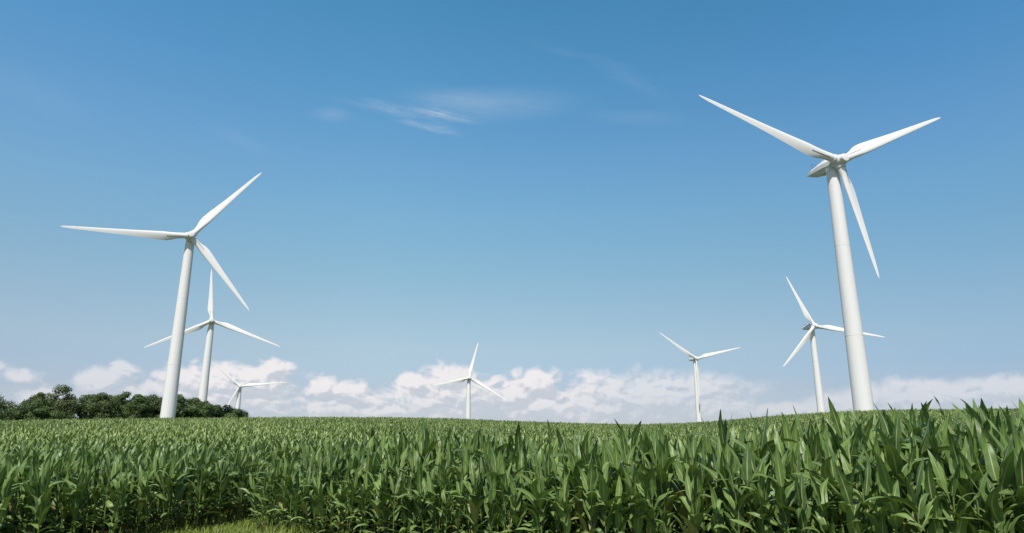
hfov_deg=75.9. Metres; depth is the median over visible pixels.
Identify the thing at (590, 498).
corn plant
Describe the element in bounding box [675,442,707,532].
corn plant
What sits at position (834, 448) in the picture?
corn plant
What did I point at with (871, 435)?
corn plant
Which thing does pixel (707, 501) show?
corn plant
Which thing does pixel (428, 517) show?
corn plant
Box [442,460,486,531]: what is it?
corn plant
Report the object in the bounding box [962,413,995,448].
corn plant
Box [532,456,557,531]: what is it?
corn plant
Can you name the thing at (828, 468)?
corn plant
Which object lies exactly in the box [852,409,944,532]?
corn plant
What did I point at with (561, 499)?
corn plant
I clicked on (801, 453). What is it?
corn plant
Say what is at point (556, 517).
corn plant
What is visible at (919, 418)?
corn plant
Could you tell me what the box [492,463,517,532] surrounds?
corn plant
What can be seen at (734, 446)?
corn plant
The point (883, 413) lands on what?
corn plant
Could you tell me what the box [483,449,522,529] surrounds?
corn plant
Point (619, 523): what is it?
corn plant
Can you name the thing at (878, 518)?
corn plant
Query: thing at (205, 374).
wind turbine
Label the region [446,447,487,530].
corn plant
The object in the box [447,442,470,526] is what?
corn plant
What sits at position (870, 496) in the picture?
corn plant
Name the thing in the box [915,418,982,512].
corn plant
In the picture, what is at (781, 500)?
corn plant
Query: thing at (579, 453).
corn plant
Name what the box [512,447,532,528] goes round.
corn plant
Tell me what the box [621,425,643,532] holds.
corn plant
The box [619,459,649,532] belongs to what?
corn plant
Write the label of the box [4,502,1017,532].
ground
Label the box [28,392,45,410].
broadleaf tree
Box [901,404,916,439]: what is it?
corn plant
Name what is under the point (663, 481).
corn plant
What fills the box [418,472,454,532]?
corn plant
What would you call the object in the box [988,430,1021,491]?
corn plant
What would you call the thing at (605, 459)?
corn plant
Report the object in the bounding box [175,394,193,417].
broadleaf tree
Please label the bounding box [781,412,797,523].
corn plant
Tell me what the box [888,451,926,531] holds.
corn plant
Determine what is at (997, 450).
corn plant
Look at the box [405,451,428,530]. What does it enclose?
corn plant
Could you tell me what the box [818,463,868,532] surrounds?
corn plant
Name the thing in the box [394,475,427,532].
corn plant
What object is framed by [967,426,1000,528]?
corn plant
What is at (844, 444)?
corn plant
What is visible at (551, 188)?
sky
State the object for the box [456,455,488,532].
corn plant
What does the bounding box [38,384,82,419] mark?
broadleaf tree
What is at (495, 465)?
corn plant
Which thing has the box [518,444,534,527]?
corn plant
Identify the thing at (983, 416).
corn plant
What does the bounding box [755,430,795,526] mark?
corn plant
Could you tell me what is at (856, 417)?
corn plant
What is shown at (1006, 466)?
corn plant
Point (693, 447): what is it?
corn plant
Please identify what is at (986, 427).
corn plant
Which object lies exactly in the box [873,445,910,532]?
corn plant
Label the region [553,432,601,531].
corn plant
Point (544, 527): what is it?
corn plant
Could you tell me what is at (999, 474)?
corn plant
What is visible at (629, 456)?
corn plant
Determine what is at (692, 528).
corn plant
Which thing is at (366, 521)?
corn plant
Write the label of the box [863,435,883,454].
corn plant
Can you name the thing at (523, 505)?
corn plant
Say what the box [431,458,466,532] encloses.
corn plant
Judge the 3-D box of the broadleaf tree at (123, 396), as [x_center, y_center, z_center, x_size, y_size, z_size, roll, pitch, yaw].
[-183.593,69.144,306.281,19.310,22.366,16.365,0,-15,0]
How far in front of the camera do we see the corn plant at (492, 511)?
12.58 m
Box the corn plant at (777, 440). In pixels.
[744,429,802,531]
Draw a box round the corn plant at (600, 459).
[597,442,611,526]
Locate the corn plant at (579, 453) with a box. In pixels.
[563,439,595,522]
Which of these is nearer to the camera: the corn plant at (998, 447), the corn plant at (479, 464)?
the corn plant at (998, 447)
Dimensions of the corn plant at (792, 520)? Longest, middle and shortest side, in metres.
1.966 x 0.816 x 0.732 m
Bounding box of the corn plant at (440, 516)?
[425,468,456,532]
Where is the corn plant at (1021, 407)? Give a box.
[999,399,1023,436]
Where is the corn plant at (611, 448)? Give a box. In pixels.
[606,438,628,532]
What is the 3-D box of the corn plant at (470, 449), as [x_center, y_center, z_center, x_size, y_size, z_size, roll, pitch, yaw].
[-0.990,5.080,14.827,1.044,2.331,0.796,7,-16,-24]
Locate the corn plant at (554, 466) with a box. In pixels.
[533,453,583,532]
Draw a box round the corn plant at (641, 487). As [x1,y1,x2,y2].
[628,469,674,532]
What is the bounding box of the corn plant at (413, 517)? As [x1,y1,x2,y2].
[400,477,426,532]
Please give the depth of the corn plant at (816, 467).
11.88 m
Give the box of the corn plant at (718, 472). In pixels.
[704,441,747,532]
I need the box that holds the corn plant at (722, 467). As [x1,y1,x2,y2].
[717,438,753,532]
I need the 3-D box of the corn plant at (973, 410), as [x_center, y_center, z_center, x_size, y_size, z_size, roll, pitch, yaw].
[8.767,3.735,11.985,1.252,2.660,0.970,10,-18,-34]
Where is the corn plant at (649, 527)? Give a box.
[631,479,665,532]
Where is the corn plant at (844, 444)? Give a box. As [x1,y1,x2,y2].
[812,426,852,532]
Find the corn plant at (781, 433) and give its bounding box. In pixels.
[774,425,782,442]
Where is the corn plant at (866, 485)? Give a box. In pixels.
[834,456,913,532]
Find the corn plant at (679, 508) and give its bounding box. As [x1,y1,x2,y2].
[667,442,704,532]
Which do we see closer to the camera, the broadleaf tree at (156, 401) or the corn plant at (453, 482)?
the corn plant at (453, 482)
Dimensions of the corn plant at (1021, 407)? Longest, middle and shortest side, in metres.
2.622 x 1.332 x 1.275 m
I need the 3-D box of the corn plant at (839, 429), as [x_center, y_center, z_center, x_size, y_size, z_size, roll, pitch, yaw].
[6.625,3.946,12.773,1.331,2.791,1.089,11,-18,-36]
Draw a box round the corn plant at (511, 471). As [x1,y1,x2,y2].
[505,459,528,531]
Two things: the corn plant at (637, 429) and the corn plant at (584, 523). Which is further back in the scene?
the corn plant at (637, 429)
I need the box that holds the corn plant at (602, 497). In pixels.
[573,462,627,532]
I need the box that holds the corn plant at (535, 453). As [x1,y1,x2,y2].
[523,441,575,532]
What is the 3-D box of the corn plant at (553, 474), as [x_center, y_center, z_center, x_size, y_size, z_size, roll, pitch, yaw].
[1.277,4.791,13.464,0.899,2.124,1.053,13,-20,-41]
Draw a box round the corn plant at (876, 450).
[857,432,918,532]
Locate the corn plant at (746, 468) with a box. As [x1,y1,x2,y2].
[728,441,774,532]
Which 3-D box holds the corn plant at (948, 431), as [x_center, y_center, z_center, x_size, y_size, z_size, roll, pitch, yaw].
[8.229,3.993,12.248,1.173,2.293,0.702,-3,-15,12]
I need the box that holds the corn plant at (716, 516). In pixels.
[703,482,725,532]
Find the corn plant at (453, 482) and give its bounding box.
[440,448,478,532]
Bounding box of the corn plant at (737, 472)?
[728,444,774,532]
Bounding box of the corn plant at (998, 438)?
[968,413,1010,446]
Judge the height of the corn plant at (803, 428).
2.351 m
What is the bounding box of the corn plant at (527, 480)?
[515,454,550,532]
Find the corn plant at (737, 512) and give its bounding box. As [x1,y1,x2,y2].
[711,461,758,532]
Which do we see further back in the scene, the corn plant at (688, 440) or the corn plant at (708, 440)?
the corn plant at (688, 440)
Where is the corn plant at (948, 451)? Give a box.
[925,429,949,460]
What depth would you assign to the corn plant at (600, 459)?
13.85 m
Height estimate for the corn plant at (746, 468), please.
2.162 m
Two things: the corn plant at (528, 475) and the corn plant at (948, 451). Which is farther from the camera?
the corn plant at (528, 475)
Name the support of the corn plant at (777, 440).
on the ground at (106, 528)
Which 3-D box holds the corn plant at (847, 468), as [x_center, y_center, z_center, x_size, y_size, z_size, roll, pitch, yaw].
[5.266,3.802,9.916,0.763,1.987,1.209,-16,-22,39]
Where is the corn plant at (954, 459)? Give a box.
[934,432,985,532]
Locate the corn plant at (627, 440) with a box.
[609,428,648,530]
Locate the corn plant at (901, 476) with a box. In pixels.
[896,444,940,532]
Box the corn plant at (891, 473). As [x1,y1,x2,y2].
[850,431,907,530]
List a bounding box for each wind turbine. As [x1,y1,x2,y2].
[61,173,260,417]
[144,269,279,401]
[213,362,286,408]
[433,344,506,418]
[659,332,740,421]
[699,95,939,410]
[783,276,882,412]
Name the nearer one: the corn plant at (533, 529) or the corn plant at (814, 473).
the corn plant at (814, 473)
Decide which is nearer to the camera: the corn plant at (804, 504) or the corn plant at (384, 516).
the corn plant at (804, 504)
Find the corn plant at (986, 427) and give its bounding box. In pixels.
[968,412,990,461]
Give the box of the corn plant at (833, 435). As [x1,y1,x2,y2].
[822,421,846,526]
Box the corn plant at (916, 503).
[874,457,948,532]
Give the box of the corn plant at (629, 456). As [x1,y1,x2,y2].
[602,429,646,532]
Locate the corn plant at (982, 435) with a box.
[972,418,1012,531]
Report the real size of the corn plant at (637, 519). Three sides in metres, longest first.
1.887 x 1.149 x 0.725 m
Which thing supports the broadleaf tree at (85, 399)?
on the ground at (106, 528)
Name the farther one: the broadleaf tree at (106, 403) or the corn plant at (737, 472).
the broadleaf tree at (106, 403)
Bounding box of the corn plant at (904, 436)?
[902,424,918,443]
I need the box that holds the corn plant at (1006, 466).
[949,437,1015,517]
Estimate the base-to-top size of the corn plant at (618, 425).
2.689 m
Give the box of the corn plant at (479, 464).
[463,458,488,532]
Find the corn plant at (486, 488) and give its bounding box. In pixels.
[483,459,509,531]
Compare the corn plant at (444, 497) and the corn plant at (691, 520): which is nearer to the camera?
the corn plant at (691, 520)
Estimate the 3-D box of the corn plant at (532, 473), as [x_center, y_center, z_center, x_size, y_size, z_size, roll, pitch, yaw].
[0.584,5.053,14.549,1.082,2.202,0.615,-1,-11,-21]
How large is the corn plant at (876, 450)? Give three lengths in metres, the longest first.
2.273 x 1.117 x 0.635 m
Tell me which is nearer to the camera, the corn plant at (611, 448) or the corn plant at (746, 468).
the corn plant at (746, 468)
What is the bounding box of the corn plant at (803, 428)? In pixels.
[801,423,816,444]
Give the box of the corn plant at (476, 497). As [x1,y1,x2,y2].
[465,468,484,532]
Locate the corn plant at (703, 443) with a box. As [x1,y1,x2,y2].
[681,433,712,532]
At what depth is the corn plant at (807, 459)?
10.97 m
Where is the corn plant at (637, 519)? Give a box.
[617,463,655,532]
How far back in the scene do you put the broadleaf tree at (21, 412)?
272.85 m
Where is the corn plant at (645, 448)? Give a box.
[637,439,649,523]
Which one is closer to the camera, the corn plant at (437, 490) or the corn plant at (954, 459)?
the corn plant at (954, 459)
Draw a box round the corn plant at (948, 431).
[947,420,955,456]
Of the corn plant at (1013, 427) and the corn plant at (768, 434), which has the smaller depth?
the corn plant at (1013, 427)
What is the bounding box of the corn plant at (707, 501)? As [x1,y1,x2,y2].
[693,456,715,530]
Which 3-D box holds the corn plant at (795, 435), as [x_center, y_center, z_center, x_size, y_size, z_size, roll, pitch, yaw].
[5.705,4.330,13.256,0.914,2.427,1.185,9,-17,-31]
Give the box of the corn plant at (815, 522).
[794,470,854,532]
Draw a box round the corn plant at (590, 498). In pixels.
[575,458,611,532]
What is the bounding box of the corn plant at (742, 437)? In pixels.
[739,430,760,509]
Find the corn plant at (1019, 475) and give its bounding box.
[983,446,1023,532]
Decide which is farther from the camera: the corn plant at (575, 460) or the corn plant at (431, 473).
the corn plant at (431, 473)
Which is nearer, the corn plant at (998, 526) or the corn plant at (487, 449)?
the corn plant at (998, 526)
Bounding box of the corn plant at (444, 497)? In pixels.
[431,479,461,532]
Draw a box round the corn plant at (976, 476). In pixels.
[950,435,993,532]
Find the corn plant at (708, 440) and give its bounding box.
[698,420,740,527]
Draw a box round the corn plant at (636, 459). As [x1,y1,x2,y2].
[623,438,645,531]
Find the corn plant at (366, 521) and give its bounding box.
[351,480,375,532]
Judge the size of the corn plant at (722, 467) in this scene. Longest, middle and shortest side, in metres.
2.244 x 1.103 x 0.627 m
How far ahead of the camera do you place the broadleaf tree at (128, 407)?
297.69 m
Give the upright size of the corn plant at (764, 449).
2.687 m
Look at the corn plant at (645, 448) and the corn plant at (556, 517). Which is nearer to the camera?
the corn plant at (556, 517)
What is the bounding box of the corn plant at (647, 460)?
[640,450,677,518]
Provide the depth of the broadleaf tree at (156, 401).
310.40 m
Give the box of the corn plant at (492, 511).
[476,473,501,532]
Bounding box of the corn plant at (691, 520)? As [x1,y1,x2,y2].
[669,475,706,532]
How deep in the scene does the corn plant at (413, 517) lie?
13.73 m
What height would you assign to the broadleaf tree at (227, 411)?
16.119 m
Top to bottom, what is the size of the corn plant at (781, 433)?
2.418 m
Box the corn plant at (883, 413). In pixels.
[879,410,886,443]
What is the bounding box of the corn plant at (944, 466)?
[927,436,955,502]
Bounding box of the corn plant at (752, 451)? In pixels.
[729,443,773,529]
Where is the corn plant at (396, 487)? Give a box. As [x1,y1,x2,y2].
[378,473,406,532]
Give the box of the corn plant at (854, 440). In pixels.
[820,422,875,532]
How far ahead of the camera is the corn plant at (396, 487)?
14.14 m
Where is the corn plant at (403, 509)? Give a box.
[385,476,415,532]
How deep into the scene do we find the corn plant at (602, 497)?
11.29 m
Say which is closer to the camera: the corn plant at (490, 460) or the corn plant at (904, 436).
the corn plant at (904, 436)
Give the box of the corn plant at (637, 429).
[631,421,640,458]
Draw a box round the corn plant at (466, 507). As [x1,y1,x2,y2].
[452,472,488,532]
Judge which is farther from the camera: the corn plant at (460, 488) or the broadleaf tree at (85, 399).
the broadleaf tree at (85, 399)
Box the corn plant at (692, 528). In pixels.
[675,469,712,532]
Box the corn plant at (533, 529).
[519,444,554,532]
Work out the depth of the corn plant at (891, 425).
11.58 m
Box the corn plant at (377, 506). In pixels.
[365,462,394,532]
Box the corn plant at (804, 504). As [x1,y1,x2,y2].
[781,472,842,532]
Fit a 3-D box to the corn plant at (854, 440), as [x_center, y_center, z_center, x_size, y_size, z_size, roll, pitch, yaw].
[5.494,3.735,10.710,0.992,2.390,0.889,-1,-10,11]
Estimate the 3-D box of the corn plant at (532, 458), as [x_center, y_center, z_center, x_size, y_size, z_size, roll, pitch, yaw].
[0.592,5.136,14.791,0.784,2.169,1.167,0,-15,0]
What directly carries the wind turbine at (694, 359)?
on the ground at (106, 528)
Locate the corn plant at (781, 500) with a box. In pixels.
[747,444,816,532]
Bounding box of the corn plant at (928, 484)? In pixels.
[922,457,952,532]
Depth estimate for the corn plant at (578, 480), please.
12.58 m
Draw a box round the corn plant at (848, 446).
[816,438,889,526]
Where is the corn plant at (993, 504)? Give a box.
[955,464,1023,532]
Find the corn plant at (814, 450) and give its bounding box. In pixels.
[810,424,822,475]
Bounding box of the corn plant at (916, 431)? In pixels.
[902,400,931,531]
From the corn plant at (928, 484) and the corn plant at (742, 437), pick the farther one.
the corn plant at (742, 437)
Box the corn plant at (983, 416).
[966,406,996,440]
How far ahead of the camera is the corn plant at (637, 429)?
14.65 m
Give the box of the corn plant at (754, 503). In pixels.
[734,442,776,532]
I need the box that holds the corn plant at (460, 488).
[443,466,471,532]
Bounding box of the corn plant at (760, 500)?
[730,461,779,532]
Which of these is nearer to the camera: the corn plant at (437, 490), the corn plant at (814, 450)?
the corn plant at (814, 450)
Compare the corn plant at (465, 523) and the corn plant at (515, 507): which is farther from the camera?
the corn plant at (465, 523)
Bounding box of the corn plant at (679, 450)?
[677,436,682,528]
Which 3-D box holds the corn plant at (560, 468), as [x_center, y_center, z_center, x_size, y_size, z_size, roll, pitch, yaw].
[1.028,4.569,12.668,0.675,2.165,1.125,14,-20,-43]
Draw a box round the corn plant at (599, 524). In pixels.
[594,504,609,532]
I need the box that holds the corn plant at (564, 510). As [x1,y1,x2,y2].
[544,475,579,532]
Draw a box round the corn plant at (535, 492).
[514,460,569,532]
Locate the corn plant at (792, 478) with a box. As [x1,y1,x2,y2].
[787,459,815,532]
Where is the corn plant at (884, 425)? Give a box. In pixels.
[873,403,922,524]
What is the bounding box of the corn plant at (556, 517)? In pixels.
[540,473,583,532]
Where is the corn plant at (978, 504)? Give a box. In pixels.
[941,450,1023,532]
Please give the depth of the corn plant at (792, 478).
10.34 m
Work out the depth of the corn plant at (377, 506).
14.21 m
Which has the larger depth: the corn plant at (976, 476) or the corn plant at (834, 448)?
the corn plant at (834, 448)
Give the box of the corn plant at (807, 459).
[785,444,814,526]
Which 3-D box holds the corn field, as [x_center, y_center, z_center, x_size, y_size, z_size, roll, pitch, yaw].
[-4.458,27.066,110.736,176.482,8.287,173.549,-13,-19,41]
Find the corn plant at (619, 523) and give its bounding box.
[598,476,630,532]
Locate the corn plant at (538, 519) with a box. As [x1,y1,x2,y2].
[515,473,555,532]
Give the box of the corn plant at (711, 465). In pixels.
[703,457,747,529]
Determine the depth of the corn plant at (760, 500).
9.96 m
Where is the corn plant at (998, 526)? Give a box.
[968,479,1018,532]
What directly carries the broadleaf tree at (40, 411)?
on the ground at (106, 528)
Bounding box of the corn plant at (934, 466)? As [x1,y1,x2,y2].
[913,449,957,530]
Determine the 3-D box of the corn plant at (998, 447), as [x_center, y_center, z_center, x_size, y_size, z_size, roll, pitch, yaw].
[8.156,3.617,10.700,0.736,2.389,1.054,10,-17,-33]
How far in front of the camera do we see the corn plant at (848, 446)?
11.27 m
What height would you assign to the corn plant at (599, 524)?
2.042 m
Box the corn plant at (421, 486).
[397,465,441,532]
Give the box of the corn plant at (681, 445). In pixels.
[676,438,711,529]
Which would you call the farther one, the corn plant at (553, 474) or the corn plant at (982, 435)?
the corn plant at (553, 474)
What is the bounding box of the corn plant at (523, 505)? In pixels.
[511,464,532,531]
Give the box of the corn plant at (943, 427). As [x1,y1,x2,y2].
[902,403,977,477]
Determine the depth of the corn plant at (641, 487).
10.90 m
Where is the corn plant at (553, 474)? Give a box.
[548,447,579,532]
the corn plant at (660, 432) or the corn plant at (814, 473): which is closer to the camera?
the corn plant at (814, 473)
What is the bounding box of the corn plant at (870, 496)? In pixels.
[845,474,876,530]
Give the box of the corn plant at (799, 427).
[785,406,833,475]
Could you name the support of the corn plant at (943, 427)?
on the ground at (106, 528)
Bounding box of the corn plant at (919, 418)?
[900,401,948,439]
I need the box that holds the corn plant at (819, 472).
[815,426,846,532]
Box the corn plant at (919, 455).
[907,430,933,531]
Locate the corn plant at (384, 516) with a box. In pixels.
[372,458,404,532]
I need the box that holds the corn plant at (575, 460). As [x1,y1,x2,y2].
[556,434,584,532]
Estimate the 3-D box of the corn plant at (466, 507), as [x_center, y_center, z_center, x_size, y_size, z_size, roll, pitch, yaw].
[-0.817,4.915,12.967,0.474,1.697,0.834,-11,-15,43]
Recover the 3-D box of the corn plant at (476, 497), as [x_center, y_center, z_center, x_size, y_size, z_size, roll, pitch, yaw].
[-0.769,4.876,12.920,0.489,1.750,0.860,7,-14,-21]
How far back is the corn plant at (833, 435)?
12.52 m
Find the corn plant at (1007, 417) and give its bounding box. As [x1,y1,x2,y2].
[998,405,1019,437]
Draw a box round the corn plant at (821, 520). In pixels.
[801,475,846,532]
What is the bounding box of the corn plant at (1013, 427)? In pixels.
[979,413,1017,470]
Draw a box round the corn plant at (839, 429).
[828,397,847,443]
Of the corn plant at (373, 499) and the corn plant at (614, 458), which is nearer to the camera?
the corn plant at (614, 458)
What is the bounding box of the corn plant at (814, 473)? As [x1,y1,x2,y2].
[793,439,848,532]
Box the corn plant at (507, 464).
[494,442,528,527]
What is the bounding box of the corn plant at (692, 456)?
[688,444,706,531]
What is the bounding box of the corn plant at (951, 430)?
[948,425,972,439]
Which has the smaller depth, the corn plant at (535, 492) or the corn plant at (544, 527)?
the corn plant at (535, 492)
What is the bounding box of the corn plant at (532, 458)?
[528,446,539,521]
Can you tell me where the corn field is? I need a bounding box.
[0,396,1019,532]
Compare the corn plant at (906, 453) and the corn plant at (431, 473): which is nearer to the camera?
the corn plant at (906, 453)
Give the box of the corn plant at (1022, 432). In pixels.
[1020,418,1023,442]
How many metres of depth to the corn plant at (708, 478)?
11.97 m
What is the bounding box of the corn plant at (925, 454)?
[882,415,961,532]
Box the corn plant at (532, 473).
[523,448,544,525]
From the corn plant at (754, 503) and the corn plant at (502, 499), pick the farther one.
the corn plant at (502, 499)
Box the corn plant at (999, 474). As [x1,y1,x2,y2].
[958,444,1012,529]
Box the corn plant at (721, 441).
[720,433,730,527]
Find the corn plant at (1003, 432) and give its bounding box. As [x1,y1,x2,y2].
[979,420,1021,471]
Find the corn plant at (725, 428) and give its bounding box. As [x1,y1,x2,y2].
[724,419,728,441]
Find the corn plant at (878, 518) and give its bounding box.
[852,470,892,532]
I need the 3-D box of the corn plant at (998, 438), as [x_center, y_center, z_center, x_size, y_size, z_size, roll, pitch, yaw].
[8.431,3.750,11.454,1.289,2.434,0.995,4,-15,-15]
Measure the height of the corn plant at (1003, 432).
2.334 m
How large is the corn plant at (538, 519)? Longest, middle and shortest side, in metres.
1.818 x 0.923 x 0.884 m
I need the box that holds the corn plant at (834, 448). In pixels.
[822,436,839,518]
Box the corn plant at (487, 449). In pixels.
[475,435,490,528]
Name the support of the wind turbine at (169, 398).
on the ground at (106, 528)
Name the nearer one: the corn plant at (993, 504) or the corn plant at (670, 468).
the corn plant at (993, 504)
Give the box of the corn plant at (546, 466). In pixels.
[527,446,562,532]
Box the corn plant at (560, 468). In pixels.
[557,452,586,532]
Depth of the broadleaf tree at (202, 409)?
305.48 m
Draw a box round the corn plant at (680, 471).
[670,448,710,532]
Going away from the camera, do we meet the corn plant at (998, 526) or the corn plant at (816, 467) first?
the corn plant at (998, 526)
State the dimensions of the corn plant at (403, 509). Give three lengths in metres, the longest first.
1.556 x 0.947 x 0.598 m
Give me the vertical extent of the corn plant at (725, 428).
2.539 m
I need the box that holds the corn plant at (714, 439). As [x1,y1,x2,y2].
[686,409,752,510]
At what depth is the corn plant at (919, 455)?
10.25 m
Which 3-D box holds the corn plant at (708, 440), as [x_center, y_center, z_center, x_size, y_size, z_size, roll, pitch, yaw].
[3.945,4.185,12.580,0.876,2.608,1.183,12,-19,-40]
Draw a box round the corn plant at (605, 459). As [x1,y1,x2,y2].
[579,438,624,531]
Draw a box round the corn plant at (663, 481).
[643,423,685,529]
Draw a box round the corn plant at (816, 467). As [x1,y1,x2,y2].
[799,436,820,505]
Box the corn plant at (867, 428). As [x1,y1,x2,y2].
[843,415,873,453]
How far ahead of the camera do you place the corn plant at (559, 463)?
14.80 m
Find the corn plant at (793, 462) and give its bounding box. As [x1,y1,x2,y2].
[755,441,823,532]
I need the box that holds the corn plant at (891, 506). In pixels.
[864,452,924,532]
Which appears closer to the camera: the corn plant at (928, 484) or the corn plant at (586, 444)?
the corn plant at (928, 484)
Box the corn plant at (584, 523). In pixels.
[568,472,608,531]
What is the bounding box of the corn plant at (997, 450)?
[995,439,1000,467]
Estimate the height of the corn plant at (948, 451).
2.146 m
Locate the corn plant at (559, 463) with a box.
[558,431,583,521]
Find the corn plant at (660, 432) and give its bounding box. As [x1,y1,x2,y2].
[645,424,678,515]
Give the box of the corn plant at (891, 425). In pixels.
[871,411,925,532]
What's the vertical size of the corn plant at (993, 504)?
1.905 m
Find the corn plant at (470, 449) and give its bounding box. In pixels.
[444,438,482,526]
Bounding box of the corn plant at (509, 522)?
[492,477,526,532]
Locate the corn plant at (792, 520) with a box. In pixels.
[783,451,795,532]
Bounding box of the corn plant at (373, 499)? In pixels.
[353,469,391,532]
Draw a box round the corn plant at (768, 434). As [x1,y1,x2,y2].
[766,424,776,532]
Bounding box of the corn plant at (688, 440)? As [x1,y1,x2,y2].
[685,426,709,520]
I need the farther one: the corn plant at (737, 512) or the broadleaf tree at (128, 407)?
the broadleaf tree at (128, 407)
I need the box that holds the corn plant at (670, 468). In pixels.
[658,434,680,532]
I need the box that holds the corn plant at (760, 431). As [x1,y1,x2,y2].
[756,423,762,440]
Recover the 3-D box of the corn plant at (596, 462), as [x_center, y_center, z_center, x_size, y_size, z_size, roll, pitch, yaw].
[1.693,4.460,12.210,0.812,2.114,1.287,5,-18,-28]
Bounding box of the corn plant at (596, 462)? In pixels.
[581,448,608,528]
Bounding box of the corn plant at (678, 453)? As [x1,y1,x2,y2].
[676,448,687,532]
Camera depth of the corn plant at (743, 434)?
13.95 m
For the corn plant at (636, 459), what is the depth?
12.94 m
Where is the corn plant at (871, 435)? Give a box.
[868,430,874,450]
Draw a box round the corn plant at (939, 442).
[917,423,947,480]
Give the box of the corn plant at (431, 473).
[417,456,436,530]
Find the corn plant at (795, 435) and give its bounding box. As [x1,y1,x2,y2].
[782,420,806,445]
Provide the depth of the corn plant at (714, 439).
13.51 m
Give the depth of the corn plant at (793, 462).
10.55 m
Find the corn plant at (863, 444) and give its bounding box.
[837,415,883,461]
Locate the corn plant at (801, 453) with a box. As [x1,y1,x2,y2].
[771,444,830,527]
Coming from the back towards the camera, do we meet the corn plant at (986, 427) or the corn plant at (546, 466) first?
the corn plant at (546, 466)
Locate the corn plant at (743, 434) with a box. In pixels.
[738,424,760,516]
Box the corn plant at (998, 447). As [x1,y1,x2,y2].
[975,415,1023,532]
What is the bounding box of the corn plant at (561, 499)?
[547,472,574,532]
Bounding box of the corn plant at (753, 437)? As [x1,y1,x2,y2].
[745,428,760,531]
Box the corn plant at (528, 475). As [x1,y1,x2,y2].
[522,458,534,530]
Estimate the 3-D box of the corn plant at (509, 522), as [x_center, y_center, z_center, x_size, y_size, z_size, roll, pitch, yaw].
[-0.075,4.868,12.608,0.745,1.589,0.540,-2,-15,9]
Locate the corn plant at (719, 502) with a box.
[714,473,755,532]
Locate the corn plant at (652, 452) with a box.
[622,429,678,531]
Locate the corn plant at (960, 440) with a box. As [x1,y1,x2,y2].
[953,428,961,448]
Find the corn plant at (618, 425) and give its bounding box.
[614,419,648,468]
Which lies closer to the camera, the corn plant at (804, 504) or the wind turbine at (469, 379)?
the corn plant at (804, 504)
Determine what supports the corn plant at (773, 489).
on the ground at (106, 528)
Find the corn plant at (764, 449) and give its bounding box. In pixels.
[730,408,796,520]
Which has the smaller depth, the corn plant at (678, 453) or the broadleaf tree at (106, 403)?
the corn plant at (678, 453)
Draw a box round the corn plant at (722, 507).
[708,442,736,532]
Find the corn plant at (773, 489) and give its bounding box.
[734,442,822,532]
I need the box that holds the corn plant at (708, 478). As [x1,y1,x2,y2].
[675,440,715,531]
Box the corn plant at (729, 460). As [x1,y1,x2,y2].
[698,442,749,532]
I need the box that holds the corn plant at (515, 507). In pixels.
[501,471,531,532]
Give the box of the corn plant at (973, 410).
[948,399,998,442]
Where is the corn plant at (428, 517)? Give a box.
[411,463,436,532]
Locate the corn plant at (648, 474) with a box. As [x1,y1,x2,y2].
[624,451,658,532]
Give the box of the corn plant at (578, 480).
[568,442,608,532]
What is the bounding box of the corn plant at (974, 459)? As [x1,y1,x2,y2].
[936,436,1016,530]
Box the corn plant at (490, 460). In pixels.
[483,447,500,529]
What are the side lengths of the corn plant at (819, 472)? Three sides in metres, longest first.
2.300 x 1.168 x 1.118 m
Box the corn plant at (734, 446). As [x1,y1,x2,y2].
[730,426,746,528]
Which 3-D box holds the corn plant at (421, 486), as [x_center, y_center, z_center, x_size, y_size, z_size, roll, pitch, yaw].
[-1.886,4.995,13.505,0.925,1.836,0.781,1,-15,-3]
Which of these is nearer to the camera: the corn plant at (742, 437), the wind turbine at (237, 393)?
the corn plant at (742, 437)
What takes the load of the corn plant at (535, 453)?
on the ground at (106, 528)
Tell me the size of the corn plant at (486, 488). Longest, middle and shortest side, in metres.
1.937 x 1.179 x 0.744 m
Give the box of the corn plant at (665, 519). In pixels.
[652,494,678,532]
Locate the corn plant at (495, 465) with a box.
[484,446,510,532]
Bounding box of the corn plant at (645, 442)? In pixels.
[631,431,659,513]
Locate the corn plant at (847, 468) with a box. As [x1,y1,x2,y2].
[827,450,874,521]
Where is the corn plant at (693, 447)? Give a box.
[679,433,707,524]
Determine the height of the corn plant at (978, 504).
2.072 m
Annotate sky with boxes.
[0,0,1023,424]
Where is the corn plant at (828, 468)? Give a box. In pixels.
[792,432,862,532]
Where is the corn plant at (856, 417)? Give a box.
[840,408,877,453]
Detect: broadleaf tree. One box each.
[0,394,18,420]
[0,401,36,420]
[22,400,68,419]
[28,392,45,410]
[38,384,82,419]
[76,394,97,418]
[83,392,121,418]
[112,391,134,416]
[118,394,155,418]
[133,394,162,417]
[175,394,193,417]
[188,397,200,405]
[188,400,219,417]
[217,404,248,417]
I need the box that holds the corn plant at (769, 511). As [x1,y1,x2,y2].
[748,467,785,532]
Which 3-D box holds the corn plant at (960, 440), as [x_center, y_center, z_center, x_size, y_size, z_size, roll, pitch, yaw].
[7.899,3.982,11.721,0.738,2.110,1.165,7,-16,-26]
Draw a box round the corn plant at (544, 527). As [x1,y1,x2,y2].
[526,452,552,532]
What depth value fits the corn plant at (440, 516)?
13.32 m
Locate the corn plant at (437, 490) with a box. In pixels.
[420,463,451,528]
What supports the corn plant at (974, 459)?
on the ground at (106, 528)
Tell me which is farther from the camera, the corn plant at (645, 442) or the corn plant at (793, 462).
the corn plant at (645, 442)
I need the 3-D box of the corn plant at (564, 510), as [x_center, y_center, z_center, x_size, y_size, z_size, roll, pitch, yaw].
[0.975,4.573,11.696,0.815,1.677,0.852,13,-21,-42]
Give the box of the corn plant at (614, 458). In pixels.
[601,439,628,532]
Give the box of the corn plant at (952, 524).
[914,453,985,532]
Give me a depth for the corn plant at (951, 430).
12.51 m

